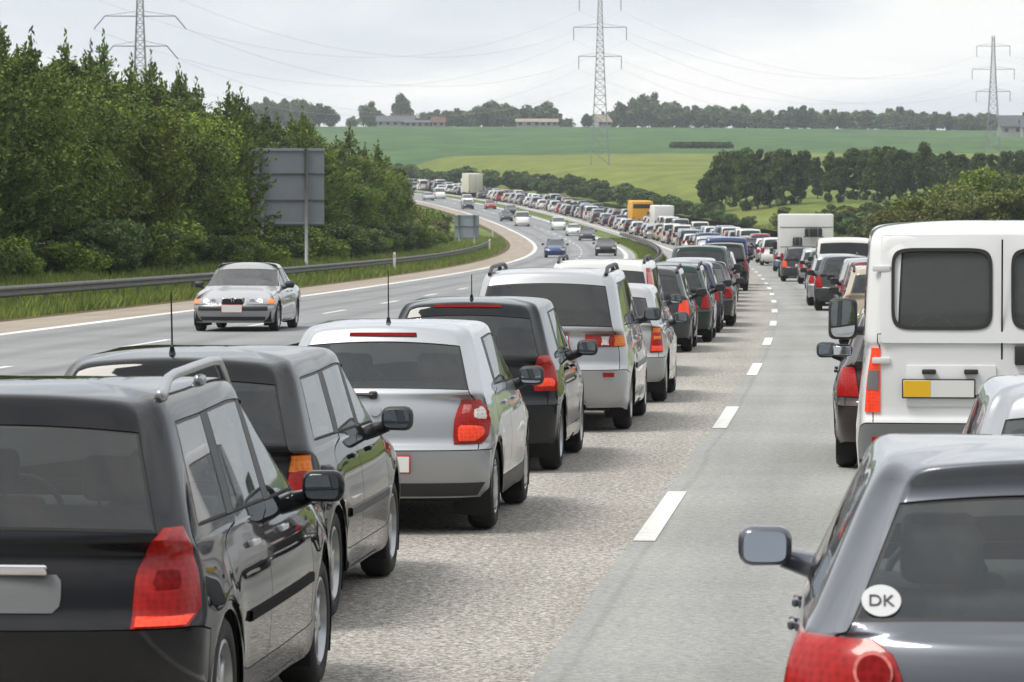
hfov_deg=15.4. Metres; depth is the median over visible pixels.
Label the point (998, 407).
hatchback
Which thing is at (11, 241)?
bush
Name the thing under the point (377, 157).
spruce tree
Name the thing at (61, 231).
spruce tree
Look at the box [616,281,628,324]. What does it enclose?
quarter window
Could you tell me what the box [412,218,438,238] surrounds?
bush
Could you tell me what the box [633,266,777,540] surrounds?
lane dashes
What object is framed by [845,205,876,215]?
bush
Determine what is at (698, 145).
bush
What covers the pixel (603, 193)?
bush
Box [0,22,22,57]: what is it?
spruce tree
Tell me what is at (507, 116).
broadleaf tree
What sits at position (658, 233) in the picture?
hatchback
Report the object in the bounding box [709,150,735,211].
broadleaf tree
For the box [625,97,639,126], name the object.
broadleaf tree
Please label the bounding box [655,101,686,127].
broadleaf tree
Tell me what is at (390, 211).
broadleaf tree
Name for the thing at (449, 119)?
broadleaf tree
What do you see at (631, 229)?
estate car
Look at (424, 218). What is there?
bush
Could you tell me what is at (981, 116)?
broadleaf tree
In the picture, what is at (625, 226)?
hatchback
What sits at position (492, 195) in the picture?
people carrier
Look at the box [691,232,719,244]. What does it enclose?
minivan
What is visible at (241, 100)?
spruce tree
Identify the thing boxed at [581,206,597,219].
minivan
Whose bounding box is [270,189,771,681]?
road
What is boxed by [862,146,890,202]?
broadleaf tree
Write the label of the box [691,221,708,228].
minivan
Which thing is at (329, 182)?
spruce tree
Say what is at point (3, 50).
spruce tree
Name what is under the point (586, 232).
saloon car
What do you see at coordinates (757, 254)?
saloon car
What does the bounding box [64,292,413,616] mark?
estate car
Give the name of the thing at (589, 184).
bush
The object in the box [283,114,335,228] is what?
spruce tree
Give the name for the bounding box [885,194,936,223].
broadleaf tree
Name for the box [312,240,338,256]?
bush
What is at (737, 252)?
rear window
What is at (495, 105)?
broadleaf tree
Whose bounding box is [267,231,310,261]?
bush
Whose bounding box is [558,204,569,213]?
hatchback
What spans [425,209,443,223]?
bush
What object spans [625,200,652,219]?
lorry
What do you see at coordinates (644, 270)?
estate car
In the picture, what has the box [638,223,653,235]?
hatchback
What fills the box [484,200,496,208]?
hatchback
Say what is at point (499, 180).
bush
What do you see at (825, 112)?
broadleaf tree
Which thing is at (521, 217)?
minivan
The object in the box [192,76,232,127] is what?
spruce tree
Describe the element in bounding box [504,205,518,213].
saloon car
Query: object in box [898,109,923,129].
broadleaf tree
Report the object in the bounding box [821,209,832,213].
bush
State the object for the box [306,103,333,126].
broadleaf tree
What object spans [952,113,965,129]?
broadleaf tree
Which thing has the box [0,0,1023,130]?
sky
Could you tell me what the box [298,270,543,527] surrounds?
hatchback
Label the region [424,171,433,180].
bush
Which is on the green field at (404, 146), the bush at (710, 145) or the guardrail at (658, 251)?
the bush at (710, 145)
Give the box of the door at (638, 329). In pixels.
[635,321,645,390]
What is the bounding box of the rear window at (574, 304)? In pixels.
[485,284,611,326]
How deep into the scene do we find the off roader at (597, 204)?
549.46 m
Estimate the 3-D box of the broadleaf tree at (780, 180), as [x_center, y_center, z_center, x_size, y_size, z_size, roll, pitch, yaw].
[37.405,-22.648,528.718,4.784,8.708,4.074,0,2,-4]
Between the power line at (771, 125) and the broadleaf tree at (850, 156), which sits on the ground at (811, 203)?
the broadleaf tree at (850, 156)
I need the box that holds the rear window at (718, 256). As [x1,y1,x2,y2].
[675,251,724,262]
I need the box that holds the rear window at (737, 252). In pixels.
[727,247,742,258]
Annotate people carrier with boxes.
[442,184,453,193]
[461,194,473,201]
[479,262,660,427]
[489,190,500,199]
[506,193,518,202]
[512,194,524,203]
[543,199,555,210]
[546,200,559,211]
[550,217,567,229]
[560,197,571,200]
[569,205,578,216]
[577,200,587,202]
[611,215,627,221]
[673,230,680,245]
[700,226,715,231]
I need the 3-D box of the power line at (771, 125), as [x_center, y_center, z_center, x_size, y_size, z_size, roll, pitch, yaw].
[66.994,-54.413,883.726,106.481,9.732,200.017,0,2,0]
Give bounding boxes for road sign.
[251,148,323,264]
[454,215,478,243]
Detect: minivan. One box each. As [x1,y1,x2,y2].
[415,180,427,189]
[432,188,446,198]
[514,211,530,225]
[546,194,560,198]
[577,204,592,218]
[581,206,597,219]
[655,216,672,222]
[659,223,679,242]
[660,217,678,222]
[669,225,690,244]
[671,218,688,224]
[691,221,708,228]
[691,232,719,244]
[695,236,727,244]
[705,237,752,283]
[715,226,734,233]
[720,227,739,235]
[731,228,752,236]
[735,229,760,236]
[807,237,868,260]
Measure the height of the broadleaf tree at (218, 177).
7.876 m
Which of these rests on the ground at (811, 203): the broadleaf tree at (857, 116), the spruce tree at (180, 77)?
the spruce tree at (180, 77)
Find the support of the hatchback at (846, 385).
on the road at (687, 595)
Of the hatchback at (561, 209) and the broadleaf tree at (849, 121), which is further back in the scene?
the broadleaf tree at (849, 121)
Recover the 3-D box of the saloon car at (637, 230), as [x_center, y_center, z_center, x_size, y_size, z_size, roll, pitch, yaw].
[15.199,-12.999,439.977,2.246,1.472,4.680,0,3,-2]
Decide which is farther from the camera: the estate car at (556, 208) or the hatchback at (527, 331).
the estate car at (556, 208)
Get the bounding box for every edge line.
[0,200,536,334]
[415,190,672,251]
[416,193,627,258]
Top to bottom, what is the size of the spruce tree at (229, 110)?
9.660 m
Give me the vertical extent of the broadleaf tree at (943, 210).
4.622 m
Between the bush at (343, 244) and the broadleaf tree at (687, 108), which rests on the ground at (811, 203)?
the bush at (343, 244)
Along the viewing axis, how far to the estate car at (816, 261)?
112.50 m
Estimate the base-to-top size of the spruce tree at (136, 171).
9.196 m
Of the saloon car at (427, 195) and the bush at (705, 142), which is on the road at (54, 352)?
the saloon car at (427, 195)
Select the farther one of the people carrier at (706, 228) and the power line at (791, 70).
the power line at (791, 70)
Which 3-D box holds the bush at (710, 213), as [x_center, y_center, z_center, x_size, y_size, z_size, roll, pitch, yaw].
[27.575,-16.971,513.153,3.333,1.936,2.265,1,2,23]
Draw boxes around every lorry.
[459,173,482,194]
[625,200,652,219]
[647,205,673,222]
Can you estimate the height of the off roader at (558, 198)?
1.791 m
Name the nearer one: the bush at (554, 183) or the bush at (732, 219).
the bush at (732, 219)
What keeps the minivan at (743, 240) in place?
on the road at (451, 597)
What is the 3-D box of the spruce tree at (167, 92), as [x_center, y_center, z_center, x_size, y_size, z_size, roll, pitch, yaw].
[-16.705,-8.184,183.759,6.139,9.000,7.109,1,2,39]
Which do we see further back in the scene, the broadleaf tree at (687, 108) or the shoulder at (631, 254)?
the broadleaf tree at (687, 108)
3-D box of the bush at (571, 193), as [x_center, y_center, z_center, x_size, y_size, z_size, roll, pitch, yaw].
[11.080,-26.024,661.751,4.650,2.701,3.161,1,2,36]
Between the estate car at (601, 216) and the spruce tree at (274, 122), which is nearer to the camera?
the spruce tree at (274, 122)
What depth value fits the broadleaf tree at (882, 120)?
1565.48 m
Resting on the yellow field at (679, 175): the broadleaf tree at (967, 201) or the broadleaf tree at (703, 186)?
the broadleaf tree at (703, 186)
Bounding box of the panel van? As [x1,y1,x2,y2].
[828,220,1023,465]
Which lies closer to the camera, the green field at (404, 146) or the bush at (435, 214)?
the bush at (435, 214)
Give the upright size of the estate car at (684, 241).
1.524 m
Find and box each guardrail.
[0,240,488,302]
[290,232,662,345]
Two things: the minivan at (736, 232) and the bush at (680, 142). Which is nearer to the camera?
the minivan at (736, 232)
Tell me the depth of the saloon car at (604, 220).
493.51 m
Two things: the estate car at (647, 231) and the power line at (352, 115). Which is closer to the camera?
the estate car at (647, 231)
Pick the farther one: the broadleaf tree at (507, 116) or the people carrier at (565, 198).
the broadleaf tree at (507, 116)
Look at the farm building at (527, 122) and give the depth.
1529.03 m
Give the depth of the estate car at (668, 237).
379.22 m
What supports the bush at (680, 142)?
on the green field at (404, 146)
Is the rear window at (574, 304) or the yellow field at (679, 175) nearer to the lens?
the rear window at (574, 304)
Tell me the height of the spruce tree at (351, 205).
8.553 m
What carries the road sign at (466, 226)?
on the ground at (811, 203)
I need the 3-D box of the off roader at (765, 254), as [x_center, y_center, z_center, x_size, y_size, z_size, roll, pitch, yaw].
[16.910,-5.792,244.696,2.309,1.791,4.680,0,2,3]
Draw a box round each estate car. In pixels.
[0,357,344,681]
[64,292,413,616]
[450,186,460,193]
[461,200,474,208]
[500,193,508,201]
[553,203,566,212]
[553,254,682,319]
[562,205,571,215]
[588,212,602,222]
[596,213,610,223]
[604,208,615,212]
[608,210,620,214]
[616,218,630,230]
[627,221,642,233]
[642,225,653,238]
[656,261,724,341]
[657,263,706,350]
[664,229,671,243]
[679,234,691,245]
[728,251,744,300]
[776,246,814,280]
[800,252,858,304]
[828,262,865,343]
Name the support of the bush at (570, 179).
on the yellow field at (679, 175)
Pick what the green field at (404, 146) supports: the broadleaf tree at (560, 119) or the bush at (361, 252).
the broadleaf tree at (560, 119)
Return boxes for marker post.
[393,252,395,268]
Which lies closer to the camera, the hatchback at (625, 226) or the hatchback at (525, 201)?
the hatchback at (625, 226)
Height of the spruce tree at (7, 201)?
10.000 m
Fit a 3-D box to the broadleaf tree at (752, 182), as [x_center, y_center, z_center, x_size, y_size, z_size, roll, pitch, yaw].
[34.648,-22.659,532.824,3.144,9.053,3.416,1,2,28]
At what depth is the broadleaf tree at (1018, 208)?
253.90 m
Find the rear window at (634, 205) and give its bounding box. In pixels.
[633,204,651,207]
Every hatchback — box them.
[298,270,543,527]
[398,274,597,468]
[456,187,460,194]
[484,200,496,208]
[499,211,513,220]
[522,197,529,205]
[534,199,545,208]
[542,238,568,257]
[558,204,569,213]
[573,207,578,217]
[606,215,614,226]
[621,219,635,231]
[628,283,688,400]
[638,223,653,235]
[654,227,661,240]
[657,261,731,331]
[666,257,731,278]
[730,251,744,293]
[730,264,741,287]
[738,433,1023,681]
[750,238,762,257]
[769,245,778,270]
[793,248,815,283]
[800,250,815,288]
[807,255,866,309]
[816,309,864,465]
[827,258,866,297]
[830,260,866,297]
[962,374,1023,434]
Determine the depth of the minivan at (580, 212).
532.14 m
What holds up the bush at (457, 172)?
on the yellow field at (679, 175)
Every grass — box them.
[0,231,506,319]
[607,236,667,261]
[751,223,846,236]
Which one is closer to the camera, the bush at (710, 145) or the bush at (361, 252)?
the bush at (361, 252)
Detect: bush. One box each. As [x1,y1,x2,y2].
[0,236,31,278]
[0,243,26,267]
[0,251,45,276]
[13,240,46,276]
[39,241,112,275]
[62,227,130,275]
[72,217,145,273]
[97,221,184,270]
[99,218,152,269]
[139,226,186,270]
[148,219,207,267]
[176,236,209,266]
[196,233,255,264]
[204,243,252,264]
[216,234,275,262]
[234,234,290,261]
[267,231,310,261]
[278,226,328,259]
[292,242,317,258]
[297,232,331,259]
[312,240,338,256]
[321,230,350,255]
[324,224,372,258]
[340,234,371,256]
[358,227,385,255]
[365,229,393,250]
[365,237,388,252]
[373,221,405,251]
[377,229,401,252]
[385,220,417,251]
[389,163,403,169]
[396,164,419,178]
[406,206,425,215]
[407,210,444,233]
[410,226,435,249]
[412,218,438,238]
[413,214,440,240]
[416,168,430,178]
[423,208,451,231]
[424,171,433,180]
[425,171,444,179]
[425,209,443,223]
[425,235,439,246]
[431,171,442,179]
[436,210,454,233]
[436,231,449,244]
[440,229,454,241]
[442,168,457,183]
[447,168,474,183]
[452,165,477,177]
[481,169,499,185]
[483,176,496,187]
[483,177,499,187]
[496,170,522,186]
[500,171,528,188]
[509,172,536,189]
[514,177,536,190]
[528,179,551,192]
[533,173,557,183]
[538,179,563,193]
[541,177,560,189]
[554,173,586,193]
[565,184,579,196]
[574,184,589,197]
[579,177,599,191]
[583,180,616,200]
[583,186,598,199]
[585,180,607,198]
[591,188,613,201]
[606,182,634,201]
[614,185,634,204]
[626,192,641,201]
[627,188,647,199]
[638,191,662,197]
[642,190,664,204]
[649,194,672,204]
[661,196,687,204]
[664,195,682,207]
[669,141,678,147]
[671,202,688,213]
[675,141,686,147]
[676,201,693,214]
[680,141,691,147]
[687,203,705,217]
[688,141,697,147]
[694,141,705,147]
[699,141,712,147]
[700,202,725,215]
[704,208,725,220]
[705,141,713,147]
[709,210,724,221]
[712,141,719,147]
[718,213,738,223]
[719,141,727,147]
[724,141,734,147]
[736,218,752,226]
[739,216,757,226]
[768,206,790,229]
[813,204,847,214]
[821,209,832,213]
[833,209,846,231]
[833,210,857,234]
[839,211,870,233]
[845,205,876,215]
[845,225,869,236]
[846,229,867,236]
[847,213,871,234]
[853,202,880,211]
[866,204,891,212]
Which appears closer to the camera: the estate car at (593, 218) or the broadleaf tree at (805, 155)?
the estate car at (593, 218)
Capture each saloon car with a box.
[194,262,300,330]
[422,192,434,199]
[475,190,487,198]
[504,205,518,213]
[516,196,527,204]
[564,224,580,235]
[577,227,596,240]
[592,238,618,255]
[599,214,611,225]
[611,218,620,229]
[633,222,645,234]
[705,261,743,325]
[747,238,756,256]
[752,241,761,262]
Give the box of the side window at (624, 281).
[622,278,634,322]
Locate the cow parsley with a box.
[37,242,44,271]
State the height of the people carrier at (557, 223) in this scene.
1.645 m
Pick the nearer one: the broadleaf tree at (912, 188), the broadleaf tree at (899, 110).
the broadleaf tree at (912, 188)
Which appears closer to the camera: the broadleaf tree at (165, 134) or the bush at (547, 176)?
the broadleaf tree at (165, 134)
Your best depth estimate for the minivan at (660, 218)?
454.13 m
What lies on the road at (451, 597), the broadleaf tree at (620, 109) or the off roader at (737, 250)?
the off roader at (737, 250)
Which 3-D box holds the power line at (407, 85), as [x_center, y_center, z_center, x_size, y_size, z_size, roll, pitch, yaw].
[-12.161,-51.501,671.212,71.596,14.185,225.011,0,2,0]
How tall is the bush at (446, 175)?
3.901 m
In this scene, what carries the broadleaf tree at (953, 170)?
on the ground at (811, 203)
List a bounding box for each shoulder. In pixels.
[0,201,533,332]
[417,191,671,257]
[417,193,635,258]
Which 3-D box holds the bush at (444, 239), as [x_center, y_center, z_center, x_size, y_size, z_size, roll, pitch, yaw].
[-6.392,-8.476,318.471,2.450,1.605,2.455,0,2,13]
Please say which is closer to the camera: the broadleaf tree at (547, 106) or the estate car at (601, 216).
the estate car at (601, 216)
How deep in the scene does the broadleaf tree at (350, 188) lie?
243.83 m
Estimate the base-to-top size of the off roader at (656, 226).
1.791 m
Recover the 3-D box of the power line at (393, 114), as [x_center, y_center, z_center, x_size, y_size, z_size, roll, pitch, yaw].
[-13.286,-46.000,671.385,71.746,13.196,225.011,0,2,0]
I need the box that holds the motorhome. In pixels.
[773,214,832,277]
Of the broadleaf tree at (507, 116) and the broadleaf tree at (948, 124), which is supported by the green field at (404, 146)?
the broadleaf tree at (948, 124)
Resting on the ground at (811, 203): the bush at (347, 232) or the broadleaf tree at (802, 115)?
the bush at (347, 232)
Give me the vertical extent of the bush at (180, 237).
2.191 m
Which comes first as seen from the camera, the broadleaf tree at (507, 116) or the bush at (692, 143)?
the bush at (692, 143)
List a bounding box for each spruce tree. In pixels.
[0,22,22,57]
[0,25,17,73]
[0,25,107,274]
[0,41,14,81]
[0,73,63,252]
[0,208,3,250]
[51,28,82,68]
[80,38,115,85]
[80,49,158,264]
[91,27,125,89]
[113,52,203,267]
[118,72,184,263]
[137,49,167,96]
[157,80,230,261]
[164,80,240,261]
[168,62,201,111]
[169,70,212,138]
[178,74,202,109]
[179,77,235,219]
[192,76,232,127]
[200,81,292,261]
[220,96,237,127]
[228,86,296,248]
[231,96,291,228]
[241,104,282,236]
[259,107,309,233]
[266,111,283,141]
[273,116,329,235]
[278,105,363,254]
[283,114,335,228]
[295,115,363,252]
[307,125,365,224]
[325,135,372,221]
[334,142,389,229]
[336,122,396,222]
[361,141,400,220]
[370,139,419,247]
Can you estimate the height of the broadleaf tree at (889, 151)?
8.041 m
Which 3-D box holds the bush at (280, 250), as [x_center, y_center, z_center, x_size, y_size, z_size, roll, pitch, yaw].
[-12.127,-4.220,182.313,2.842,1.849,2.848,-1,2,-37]
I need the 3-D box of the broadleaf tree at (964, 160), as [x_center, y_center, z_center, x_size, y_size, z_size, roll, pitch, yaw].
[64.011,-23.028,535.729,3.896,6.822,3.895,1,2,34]
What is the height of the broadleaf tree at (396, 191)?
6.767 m
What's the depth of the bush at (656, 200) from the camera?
565.54 m
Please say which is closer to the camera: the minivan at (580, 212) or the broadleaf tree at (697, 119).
the minivan at (580, 212)
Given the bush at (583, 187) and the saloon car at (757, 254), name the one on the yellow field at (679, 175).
the bush at (583, 187)
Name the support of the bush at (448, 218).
on the ground at (811, 203)
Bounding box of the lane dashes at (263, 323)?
[0,201,582,367]
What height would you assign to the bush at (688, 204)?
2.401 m
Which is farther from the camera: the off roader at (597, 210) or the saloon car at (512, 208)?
the saloon car at (512, 208)
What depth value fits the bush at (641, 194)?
576.48 m
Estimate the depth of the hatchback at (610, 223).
486.06 m
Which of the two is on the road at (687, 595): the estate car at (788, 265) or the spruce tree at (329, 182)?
the estate car at (788, 265)
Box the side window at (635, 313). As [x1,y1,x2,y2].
[627,281,638,321]
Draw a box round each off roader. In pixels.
[425,182,432,189]
[431,182,441,189]
[493,191,505,200]
[528,197,541,207]
[555,196,565,200]
[588,209,604,220]
[591,203,602,205]
[650,223,662,239]
[672,245,740,281]
[675,230,697,245]
[705,243,752,290]
[728,230,734,236]
[747,233,769,255]
[756,237,777,264]
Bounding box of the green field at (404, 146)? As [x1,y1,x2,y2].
[282,126,1023,165]
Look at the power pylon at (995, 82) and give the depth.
983.23 m
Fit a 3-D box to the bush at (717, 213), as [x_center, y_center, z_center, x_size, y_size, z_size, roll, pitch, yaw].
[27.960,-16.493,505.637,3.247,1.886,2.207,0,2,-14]
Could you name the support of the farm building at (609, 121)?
on the green field at (404, 146)
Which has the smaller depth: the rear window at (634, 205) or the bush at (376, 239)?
the bush at (376, 239)
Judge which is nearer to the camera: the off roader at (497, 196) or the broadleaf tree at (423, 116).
the off roader at (497, 196)
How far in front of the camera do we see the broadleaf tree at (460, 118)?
1606.91 m
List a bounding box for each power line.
[97,30,572,86]
[102,1,575,56]
[113,63,573,115]
[181,60,620,115]
[182,0,619,56]
[189,30,625,86]
[579,69,965,128]
[581,43,950,103]
[593,17,960,78]
[622,11,1000,78]
[622,69,1002,128]
[627,40,1005,103]
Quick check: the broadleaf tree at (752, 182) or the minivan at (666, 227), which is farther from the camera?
the broadleaf tree at (752, 182)
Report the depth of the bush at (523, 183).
712.63 m
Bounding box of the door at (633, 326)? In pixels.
[630,322,639,392]
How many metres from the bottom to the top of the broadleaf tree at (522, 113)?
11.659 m
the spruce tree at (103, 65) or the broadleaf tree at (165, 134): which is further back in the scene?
the spruce tree at (103, 65)
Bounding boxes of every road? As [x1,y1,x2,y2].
[0,193,623,375]
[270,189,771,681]
[530,255,857,681]
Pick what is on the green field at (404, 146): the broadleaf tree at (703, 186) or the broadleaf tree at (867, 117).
the broadleaf tree at (867, 117)
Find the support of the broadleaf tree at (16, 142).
on the ground at (811, 203)
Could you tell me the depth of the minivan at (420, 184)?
736.57 m
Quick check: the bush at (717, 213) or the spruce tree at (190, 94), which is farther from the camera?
the bush at (717, 213)
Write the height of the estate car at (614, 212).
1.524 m
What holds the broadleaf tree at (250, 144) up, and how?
on the ground at (811, 203)
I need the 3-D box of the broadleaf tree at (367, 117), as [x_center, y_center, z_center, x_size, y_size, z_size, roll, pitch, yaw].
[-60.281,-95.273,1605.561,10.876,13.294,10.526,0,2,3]
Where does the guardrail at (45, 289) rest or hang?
on the ground at (811, 203)
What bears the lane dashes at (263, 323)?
on the road at (54, 352)
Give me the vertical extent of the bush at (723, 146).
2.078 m
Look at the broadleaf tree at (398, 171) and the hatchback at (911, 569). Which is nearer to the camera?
the hatchback at (911, 569)
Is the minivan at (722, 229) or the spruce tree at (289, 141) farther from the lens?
the minivan at (722, 229)
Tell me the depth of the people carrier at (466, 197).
621.67 m
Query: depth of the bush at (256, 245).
176.12 m
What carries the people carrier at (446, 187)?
on the road at (451, 597)
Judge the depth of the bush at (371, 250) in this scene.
242.81 m
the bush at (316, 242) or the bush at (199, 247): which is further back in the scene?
the bush at (316, 242)
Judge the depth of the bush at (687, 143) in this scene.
998.00 m
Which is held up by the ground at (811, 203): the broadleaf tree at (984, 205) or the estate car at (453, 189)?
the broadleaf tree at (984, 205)
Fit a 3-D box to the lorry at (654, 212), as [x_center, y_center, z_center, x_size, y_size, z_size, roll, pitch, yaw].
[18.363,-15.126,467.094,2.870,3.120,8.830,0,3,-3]
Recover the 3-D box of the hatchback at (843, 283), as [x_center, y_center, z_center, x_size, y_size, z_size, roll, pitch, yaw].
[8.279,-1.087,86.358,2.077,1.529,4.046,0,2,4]
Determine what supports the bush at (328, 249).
on the ground at (811, 203)
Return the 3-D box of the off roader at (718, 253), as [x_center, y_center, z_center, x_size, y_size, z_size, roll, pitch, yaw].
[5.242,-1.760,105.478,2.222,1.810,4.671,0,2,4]
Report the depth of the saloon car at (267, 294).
82.91 m
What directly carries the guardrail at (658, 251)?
on the ground at (811, 203)
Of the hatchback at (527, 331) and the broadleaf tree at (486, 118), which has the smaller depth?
the hatchback at (527, 331)
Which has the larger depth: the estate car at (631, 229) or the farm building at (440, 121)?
the farm building at (440, 121)
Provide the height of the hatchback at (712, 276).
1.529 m
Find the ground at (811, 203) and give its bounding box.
[40,189,922,276]
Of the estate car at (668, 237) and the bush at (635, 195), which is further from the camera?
the bush at (635, 195)
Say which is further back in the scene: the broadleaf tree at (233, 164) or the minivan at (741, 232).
the minivan at (741, 232)
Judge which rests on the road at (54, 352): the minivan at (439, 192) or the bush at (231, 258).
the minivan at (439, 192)
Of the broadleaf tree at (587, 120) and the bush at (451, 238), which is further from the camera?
the broadleaf tree at (587, 120)
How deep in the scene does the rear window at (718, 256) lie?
103.43 m
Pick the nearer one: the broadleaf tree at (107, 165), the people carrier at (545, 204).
the broadleaf tree at (107, 165)
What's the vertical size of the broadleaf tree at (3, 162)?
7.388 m
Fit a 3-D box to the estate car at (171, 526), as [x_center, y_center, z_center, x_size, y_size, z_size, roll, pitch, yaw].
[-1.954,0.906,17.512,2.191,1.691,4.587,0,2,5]
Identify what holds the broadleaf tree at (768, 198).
on the yellow field at (679, 175)
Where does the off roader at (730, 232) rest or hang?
on the road at (687, 595)
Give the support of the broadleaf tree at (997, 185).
on the ground at (811, 203)
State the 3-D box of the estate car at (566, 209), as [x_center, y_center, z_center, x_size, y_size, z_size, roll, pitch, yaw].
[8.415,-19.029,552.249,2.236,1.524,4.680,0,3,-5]
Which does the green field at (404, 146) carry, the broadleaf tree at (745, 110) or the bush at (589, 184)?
the broadleaf tree at (745, 110)
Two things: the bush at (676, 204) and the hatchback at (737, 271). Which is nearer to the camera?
the hatchback at (737, 271)
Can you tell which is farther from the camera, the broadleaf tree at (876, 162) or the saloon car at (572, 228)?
the broadleaf tree at (876, 162)
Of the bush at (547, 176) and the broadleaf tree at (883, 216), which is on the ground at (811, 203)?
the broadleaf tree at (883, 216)
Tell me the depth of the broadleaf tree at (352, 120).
1613.11 m
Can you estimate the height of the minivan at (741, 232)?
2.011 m
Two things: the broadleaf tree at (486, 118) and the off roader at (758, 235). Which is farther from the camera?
the broadleaf tree at (486, 118)
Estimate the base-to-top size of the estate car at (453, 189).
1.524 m
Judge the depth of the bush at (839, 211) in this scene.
429.47 m
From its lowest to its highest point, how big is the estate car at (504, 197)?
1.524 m
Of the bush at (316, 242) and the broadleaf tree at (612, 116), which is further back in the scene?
the broadleaf tree at (612, 116)
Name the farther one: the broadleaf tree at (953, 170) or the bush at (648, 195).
the bush at (648, 195)
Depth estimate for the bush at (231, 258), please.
173.41 m
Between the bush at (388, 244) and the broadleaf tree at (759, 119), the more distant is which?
the broadleaf tree at (759, 119)
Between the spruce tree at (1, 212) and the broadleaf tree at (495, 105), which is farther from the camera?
the broadleaf tree at (495, 105)
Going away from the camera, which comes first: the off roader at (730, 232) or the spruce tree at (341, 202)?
the spruce tree at (341, 202)
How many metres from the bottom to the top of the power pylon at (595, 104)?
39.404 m
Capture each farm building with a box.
[376,113,415,126]
[403,120,430,126]
[431,114,445,126]
[515,119,539,126]
[539,119,558,126]
[590,111,612,126]
[996,112,1023,136]
[1019,118,1023,136]
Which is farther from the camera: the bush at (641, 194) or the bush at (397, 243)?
the bush at (641, 194)
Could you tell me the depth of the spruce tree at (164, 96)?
178.55 m
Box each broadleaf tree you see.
[0,54,110,242]
[0,77,137,266]
[0,81,54,235]
[0,144,11,180]
[13,58,162,240]
[13,65,130,271]
[80,65,158,186]
[104,98,196,230]
[134,82,231,227]
[167,111,253,235]
[191,119,250,227]
[193,109,257,193]
[243,102,263,122]
[256,96,279,125]
[274,98,289,126]
[283,98,300,126]
[293,99,314,125]
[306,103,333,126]
[323,109,340,126]
[324,150,354,206]
[329,159,385,232]
[342,155,384,220]
[345,116,358,126]
[357,101,380,126]
[365,168,405,225]
[369,165,412,222]
[374,161,414,221]
[389,168,420,224]
[390,92,413,115]
[414,111,430,119]
[426,109,440,125]
[439,110,453,125]
[449,108,468,126]
[459,110,480,126]
[470,102,499,126]
[487,99,501,126]
[494,102,519,126]
[516,104,531,118]
[527,105,549,118]
[533,100,559,120]
[554,113,563,125]
[558,118,575,126]
[580,113,594,126]
[607,111,617,126]
[611,101,631,126]
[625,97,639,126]
[626,93,657,126]
[645,92,660,126]
[650,102,669,127]
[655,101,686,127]
[673,106,692,127]
[684,104,709,127]
[695,169,719,204]
[702,104,718,127]
[708,106,730,127]
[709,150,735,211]
[718,105,746,127]
[723,150,744,206]
[733,146,757,210]
[738,104,756,127]
[748,148,766,208]
[750,109,767,127]
[756,151,778,207]
[761,109,779,127]
[765,147,797,206]
[777,106,799,128]
[784,154,808,203]
[789,104,813,128]
[795,149,812,198]
[808,108,822,128]
[810,157,825,198]
[818,109,835,128]
[819,151,836,201]
[822,108,846,128]
[830,156,850,202]
[838,111,854,128]
[841,147,861,199]
[851,110,867,128]
[855,149,874,199]
[858,109,877,128]
[859,209,921,237]
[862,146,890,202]
[872,112,890,129]
[876,145,900,199]
[881,108,902,129]
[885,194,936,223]
[889,149,914,198]
[890,105,907,129]
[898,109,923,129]
[902,152,926,198]
[910,187,948,199]
[912,111,928,129]
[912,141,940,196]
[913,199,975,221]
[921,183,979,220]
[924,111,939,129]
[929,153,946,190]
[937,112,956,129]
[939,151,965,185]
[940,190,994,219]
[945,179,970,190]
[947,166,1006,199]
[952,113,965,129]
[956,154,969,180]
[958,113,980,130]
[966,152,988,179]
[968,189,1019,219]
[975,112,990,130]
[980,114,996,130]
[980,187,1023,219]
[986,154,1001,176]
[986,170,1023,219]
[996,150,1016,175]
[1001,173,1023,189]
[1008,149,1023,180]
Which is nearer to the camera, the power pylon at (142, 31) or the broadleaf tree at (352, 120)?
the power pylon at (142, 31)
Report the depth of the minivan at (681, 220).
433.07 m
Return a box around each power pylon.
[93,0,186,81]
[573,0,626,164]
[972,36,1014,150]
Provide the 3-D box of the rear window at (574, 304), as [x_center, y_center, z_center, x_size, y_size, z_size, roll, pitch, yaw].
[0.367,-0.392,41.658,1.484,0.472,0.299,0,2,5]
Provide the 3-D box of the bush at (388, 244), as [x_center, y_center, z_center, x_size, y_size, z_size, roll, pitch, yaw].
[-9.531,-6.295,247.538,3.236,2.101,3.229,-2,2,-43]
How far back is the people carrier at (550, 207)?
572.61 m
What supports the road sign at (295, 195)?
on the ground at (811, 203)
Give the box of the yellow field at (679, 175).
[414,153,1014,227]
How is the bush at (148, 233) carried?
on the ground at (811, 203)
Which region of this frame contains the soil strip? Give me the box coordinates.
[0,204,509,321]

